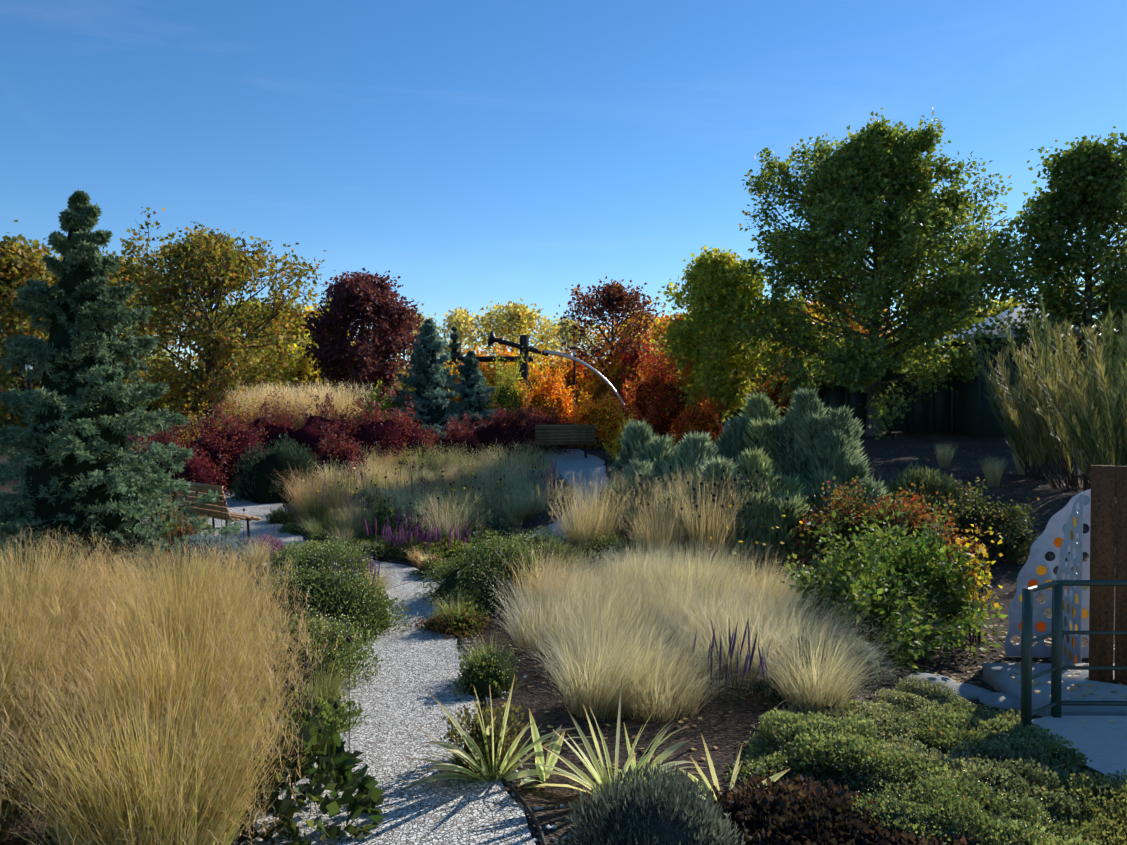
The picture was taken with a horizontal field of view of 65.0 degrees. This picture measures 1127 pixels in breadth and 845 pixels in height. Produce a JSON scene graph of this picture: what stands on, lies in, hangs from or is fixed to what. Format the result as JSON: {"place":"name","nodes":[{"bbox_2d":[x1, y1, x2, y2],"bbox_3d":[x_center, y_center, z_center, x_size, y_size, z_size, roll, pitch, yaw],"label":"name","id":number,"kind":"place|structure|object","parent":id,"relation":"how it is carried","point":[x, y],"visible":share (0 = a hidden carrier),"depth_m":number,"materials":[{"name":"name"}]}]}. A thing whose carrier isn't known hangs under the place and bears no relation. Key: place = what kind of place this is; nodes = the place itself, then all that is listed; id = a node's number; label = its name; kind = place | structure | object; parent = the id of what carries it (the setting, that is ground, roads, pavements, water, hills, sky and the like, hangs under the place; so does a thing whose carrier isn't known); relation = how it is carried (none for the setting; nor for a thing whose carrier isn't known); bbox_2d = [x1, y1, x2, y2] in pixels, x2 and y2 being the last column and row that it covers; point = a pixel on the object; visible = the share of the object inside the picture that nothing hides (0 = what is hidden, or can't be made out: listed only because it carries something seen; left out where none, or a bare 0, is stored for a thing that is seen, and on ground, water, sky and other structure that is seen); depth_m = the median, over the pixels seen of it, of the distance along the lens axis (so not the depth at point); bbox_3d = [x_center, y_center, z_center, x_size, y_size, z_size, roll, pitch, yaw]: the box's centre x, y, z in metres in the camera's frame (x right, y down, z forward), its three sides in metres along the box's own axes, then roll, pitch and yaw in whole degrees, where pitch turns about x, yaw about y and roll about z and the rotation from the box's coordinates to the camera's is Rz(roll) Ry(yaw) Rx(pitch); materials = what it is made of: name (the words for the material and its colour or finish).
{"place":"outdoors","nodes":[
{"label":"outdoors","id":0,"kind":"place"},
{"bbox_2d":[25,356,32,445],"bbox_3d":[-11.558,0.054,19.152,0.480,3.030,0.480,0,1,1],"label":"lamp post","id":1,"kind":"object","parent":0,"point":[29,382],"visible":0.17,"depth_m":19.10,"materials":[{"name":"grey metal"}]},
{"bbox_2d":[201,449,609,844],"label":"gravel path","id":2,"kind":"structure","parent":0,"point":[399,703],"depth_m":6.02,"materials":[{"name":"grey gravel"}]},
{"bbox_2d":[175,480,260,540],"bbox_3d":[-5.663,1.445,14.420,1.700,0.972,0.668,1,2,43],"label":"bench","id":3,"kind":"object","parent":2,"relation":"on","point":[213,509],"visible":0.5,"depth_m":14.08,"materials":[{"name":"brown wood"}]},
{"bbox_2d":[234,614,575,844],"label":"gravel spill","id":4,"kind":"object","parent":2,"relation":"on","point":[547,827],"visible":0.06,"depth_m":5.10,"materials":[{"name":"grey gravel"}]},
{"bbox_2d":[207,449,609,844],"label":"path edging","id":5,"kind":"object","parent":2,"relation":"on","point":[527,808],"visible":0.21,"depth_m":5.15,"materials":[{"name":"black"}]},
{"bbox_2d":[535,425,595,457],"bbox_3d":[0.038,0.538,25.036,1.700,0.972,0.668,0,1,-3],"label":"bench","id":6,"kind":"object","parent":2,"relation":"on","point":[565,430],"visible":0.88,"depth_m":24.77,"materials":[{"name":"brown wood"}]},
{"bbox_2d":[0,415,1120,844],"bbox_3d":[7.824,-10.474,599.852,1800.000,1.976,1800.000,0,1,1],"label":"terrain","id":7,"kind":"structure","parent":0,"point":[724,733],"depth_m":7.51,"materials":[{"name":"brown soil"}]},
{"bbox_2d":[0,220,156,475],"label":"tree","id":8,"kind":"object","parent":7,"relation":"on","point":[20,263],"visible":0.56,"depth_m":21.17,"materials":[{"name":"yellow plant"}]},
{"bbox_2d":[0,189,242,580],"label":"spruce tree","id":9,"kind":"object","parent":7,"relation":"on","point":[84,468],"visible":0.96,"depth_m":11.96,"materials":[{"name":"green plant"}]},
{"bbox_2d":[48,251,214,402],"bbox_3d":[-18.220,-3.514,36.043,6.618,7.202,6.858,0,1,1],"label":"tree","id":10,"kind":"object","parent":7,"relation":"on","point":[131,298],"visible":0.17,"depth_m":35.80,"materials":[{"name":"yellow plant"}]},
{"bbox_2d":[0,524,359,844],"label":"ornamental grass","id":11,"kind":"structure","parent":7,"relation":"on","point":[173,738],"depth_m":4.31,"materials":[{"name":"yellow plant"}]},
{"bbox_2d":[111,207,330,432],"bbox_3d":[-10.806,-2.720,27.011,6.838,7.194,7.160,0,1,1],"label":"tree","id":12,"kind":"object","parent":7,"relation":"on","point":[210,262],"visible":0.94,"depth_m":26.11,"materials":[{"name":"yellow plant"}]},
{"bbox_2d":[226,432,325,503],"bbox_3d":[-6.164,1.464,19.146,2.113,2.495,1.800,0,1,-23],"label":"mugo pine shrub","id":13,"kind":"object","parent":7,"relation":"on","point":[256,484],"visible":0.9,"depth_m":18.63,"materials":[{"name":"green plant"}]},
{"bbox_2d":[155,346,531,446],"bbox_3d":[-5.695,-0.507,25.431,11.586,3.848,3.421,-1,1,-30],"label":"yellow green shrub","id":14,"kind":"object","parent":7,"relation":"on","point":[507,394],"visible":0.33,"depth_m":27.84,"materials":[{"name":"green plant"}]},
{"bbox_2d":[179,506,524,781],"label":"low plants","id":15,"kind":"object","parent":7,"relation":"on","point":[482,672],"visible":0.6,"depth_m":6.93,"materials":[{"name":"green plant"}]},
{"bbox_2d":[128,389,579,501],"bbox_3d":[-4.758,0.427,22.586,13.158,2.629,5.335,-1,1,-29],"label":"barberry shrub","id":16,"kind":"object","parent":7,"relation":"on","point":[214,459],"visible":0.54,"depth_m":22.23,"materials":[{"name":"red plant"}]},
{"bbox_2d":[296,268,423,411],"bbox_3d":[-7.642,-3.034,35.125,4.428,6.227,5.594,1,1,37],"label":"purple tree","id":17,"kind":"object","parent":7,"relation":"on","point":[355,296],"visible":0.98,"depth_m":34.16,"materials":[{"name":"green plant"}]},
{"bbox_2d":[86,525,637,696],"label":"shrubs","id":18,"kind":"object","parent":7,"relation":"on","point":[347,596],"visible":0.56,"depth_m":9.54,"materials":[{"name":"green plant"}]},
{"bbox_2d":[156,469,574,571],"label":"blue plant mounds","id":19,"kind":"object","parent":7,"relation":"on","point":[203,539],"visible":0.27,"depth_m":12.29,"materials":[{"name":"green plant"}]},
{"bbox_2d":[244,508,506,594],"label":"flowers","id":20,"kind":"object","parent":7,"relation":"on","point":[394,545],"visible":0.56,"depth_m":12.98,"materials":[{"name":"purple plant"}]},
{"bbox_2d":[142,447,690,565],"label":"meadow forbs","id":21,"kind":"object","parent":7,"relation":"on","point":[496,525],"visible":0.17,"depth_m":14.72,"materials":[{"name":"green plant"}]},
{"bbox_2d":[390,318,502,447],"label":"spruce trees","id":22,"kind":"object","parent":7,"relation":"on","point":[429,397],"visible":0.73,"depth_m":26.37,"materials":[{"name":"green plant"}]},
{"bbox_2d":[148,440,828,844],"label":"perennial plants","id":23,"kind":"object","parent":7,"relation":"on","point":[334,760],"visible":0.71,"depth_m":4.73,"materials":[{"name":"green plant"}]},
{"bbox_2d":[457,356,532,386],"bbox_3d":[-2.652,-1.193,34.609,2.858,2.736,1.370,0,1,1],"label":"pergola","id":24,"kind":"object","parent":7,"relation":"on","point":[489,358],"visible":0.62,"depth_m":33.96,"materials":[{"name":"grey metal"}]},
{"bbox_2d":[35,534,1050,836],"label":"mulch twigs","id":25,"kind":"object","parent":7,"relation":"on","point":[701,704],"visible":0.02,"depth_m":6.61,"materials":[{"name":"brown wood"}]},
{"bbox_2d":[0,299,1095,418],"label":"shrub","id":26,"kind":"object","parent":7,"relation":"on","point":[615,374],"visible":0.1,"depth_m":40.67,"materials":[{"name":"orange plant"}]},
{"bbox_2d":[488,331,624,416],"bbox_3d":[-0.049,-1.339,30.975,5.204,3.776,0.600,0,1,1],"label":"arc sculpture","id":27,"kind":"object","parent":7,"relation":"on","point":[524,340],"visible":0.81,"depth_m":30.90,"materials":[{"name":"grey metal"}]},
{"bbox_2d":[21,446,1124,844],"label":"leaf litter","id":28,"kind":"object","parent":7,"relation":"on","point":[883,682],"visible":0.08,"depth_m":7.46,"materials":[{"name":"brown plant"}]},
{"bbox_2d":[568,346,580,406],"bbox_3d":[0.393,-1.186,31.973,0.480,3.130,0.480,0,1,1],"label":"lamp post","id":29,"kind":"object","parent":7,"relation":"on","point":[574,348],"visible":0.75,"depth_m":31.92,"materials":[{"name":"grey metal"}]},
{"bbox_2d":[516,345,635,461],"bbox_3d":[1.061,-0.716,27.144,3.578,3.620,6.359,-1,1,-39],"label":"orange shrub","id":30,"kind":"object","parent":7,"relation":"on","point":[607,421],"visible":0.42,"depth_m":27.87,"materials":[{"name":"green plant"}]},
{"bbox_2d":[399,674,790,807],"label":"yucca plants","id":31,"kind":"object","parent":7,"relation":"on","point":[542,770],"visible":0.71,"depth_m":5.18,"materials":[{"name":"green plant"}]},
{"bbox_2d":[556,276,668,379],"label":"maroon tree","id":32,"kind":"object","parent":7,"relation":"on","point":[615,297],"visible":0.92,"depth_m":40.33,"materials":[{"name":"red plant"}]},
{"bbox_2d":[615,326,796,444],"bbox_3d":[5.297,-1.205,28.808,7.143,4.162,6.240,0,1,1],"label":"red shrub","id":33,"kind":"object","parent":7,"relation":"on","point":[660,407],"visible":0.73,"depth_m":29.68,"materials":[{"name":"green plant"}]},
{"bbox_2d":[655,244,780,436],"bbox_3d":[5.270,-2.786,29.944,4.282,6.574,4.116,0,1,1],"label":"yellow green tree","id":34,"kind":"object","parent":7,"relation":"on","point":[718,291],"visible":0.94,"depth_m":29.15,"materials":[{"name":"green plant"}]},
{"bbox_2d":[468,529,975,722],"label":"ornamental grass","id":35,"kind":"structure","parent":7,"relation":"on","point":[635,604],"depth_m":7.56,"materials":[{"name":"beige plant"}]},
{"bbox_2d":[591,387,892,563],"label":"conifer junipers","id":36,"kind":"object","parent":7,"relation":"on","point":[809,453],"visible":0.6,"depth_m":13.59,"materials":[{"name":"green plant"}]},
{"bbox_2d":[554,628,1126,844],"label":"ground cover plant","id":37,"kind":"object","parent":7,"relation":"on","point":[922,763],"visible":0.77,"depth_m":4.83,"materials":[{"name":"green plant"}]},
{"bbox_2d":[802,369,958,433],"bbox_3d":[10.062,-0.596,27.355,5.331,2.130,0.120,0,1,1],"label":"dark fence","id":38,"kind":"object","parent":7,"relation":"on","point":[939,412],"visible":0.44,"depth_m":27.32,"materials":[{"name":"paint"}]},
{"bbox_2d":[725,106,1063,439],"bbox_3d":[9.695,-4.323,26.887,9.213,9.515,9.312,0,1,1],"label":"tree","id":39,"kind":"object","parent":7,"relation":"on","point":[855,182],"visible":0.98,"depth_m":25.19,"materials":[{"name":"green plant"}]},
{"bbox_2d":[769,461,1045,674],"bbox_3d":[4.529,1.515,12.122,3.576,1.599,9.840,1,1,34],"label":"bank shrub","id":40,"kind":"object","parent":7,"relation":"on","point":[903,543],"visible":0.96,"depth_m":8.95,"materials":[{"name":"green plant"}]},
{"bbox_2d":[902,672,1020,709],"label":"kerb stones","id":41,"kind":"object","parent":7,"relation":"on","point":[994,699],"visible":0.38,"depth_m":7.25,"materials":[{"name":"grey stone"}]},
{"bbox_2d":[925,303,1119,437],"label":"shed","id":42,"kind":"structure","parent":7,"relation":"on","point":[976,417],"depth_m":26.03,"materials":[{"name":"paint"}]},
{"bbox_2d":[962,293,1126,506],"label":"ornamental grass","id":43,"kind":"structure","parent":7,"relation":"on","point":[1055,425],"depth_m":16.63,"materials":[{"name":"green plant"}]},
{"bbox_2d":[1004,489,1090,657],"bbox_3d":[4.702,1.438,8.525,0.854,1.660,0.008,0,1,6],"label":"sculpture sheet","id":44,"kind":"object","parent":7,"relation":"on","point":[1042,545],"depth_m":8.53,"materials":[{"name":"white metal"}]},
{"bbox_2d":[983,663,1126,783],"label":"concrete paving","id":45,"kind":"structure","parent":7,"relation":"on","point":[1099,738],"depth_m":6.73,"materials":[{"name":"concrete"}]},
{"bbox_2d":[1021,580,1126,726],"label":"terrace railing","id":46,"kind":"object","parent":45,"relation":"on","point":[1055,670],"visible":0.96,"depth_m":6.45,"materials":[{"name":"black metal"}]},
{"bbox_2d":[1089,465,1126,684],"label":"corten pillars","id":47,"kind":"structure","parent":45,"relation":"on","point":[1102,557],"depth_m":7.17,"materials":[{"name":"brown metal"}]},
{"bbox_2d":[997,126,1126,432],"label":"tree","id":48,"kind":"object","parent":7,"relation":"on","point":[1087,183],"visible":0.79,"depth_m":25.20,"materials":[{"name":"green plant"}]},
{"bbox_2d":[1056,493,1082,662],"bbox_3d":[4.652,1.445,8.178,0.010,1.660,0.854,0,1,14],"label":"sculpture sheet","id":49,"kind":"object","parent":7,"relation":"on","point":[1078,560],"depth_m":7.99,"materials":[{"name":"white metal"}]},
{"bbox_2d":[0,268,1126,369],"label":"treeline","id":50,"kind":"structure","parent":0,"point":[512,320],"depth_m":62.89,"materials":[{"name":"yellow plant"}]},
{"bbox_2d":[0,0,1126,372],"label":"sky","id":51,"kind":"structure","parent":0,"point":[474,153],"materials":[{"name":"blue"}]},
{"bbox_2d":[136,376,1031,569],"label":"meadow grass","id":52,"kind":"structure","parent":0,"point":[527,500],"depth_m":15.89,"materials":[{"name":"beige plant"}]}
]}

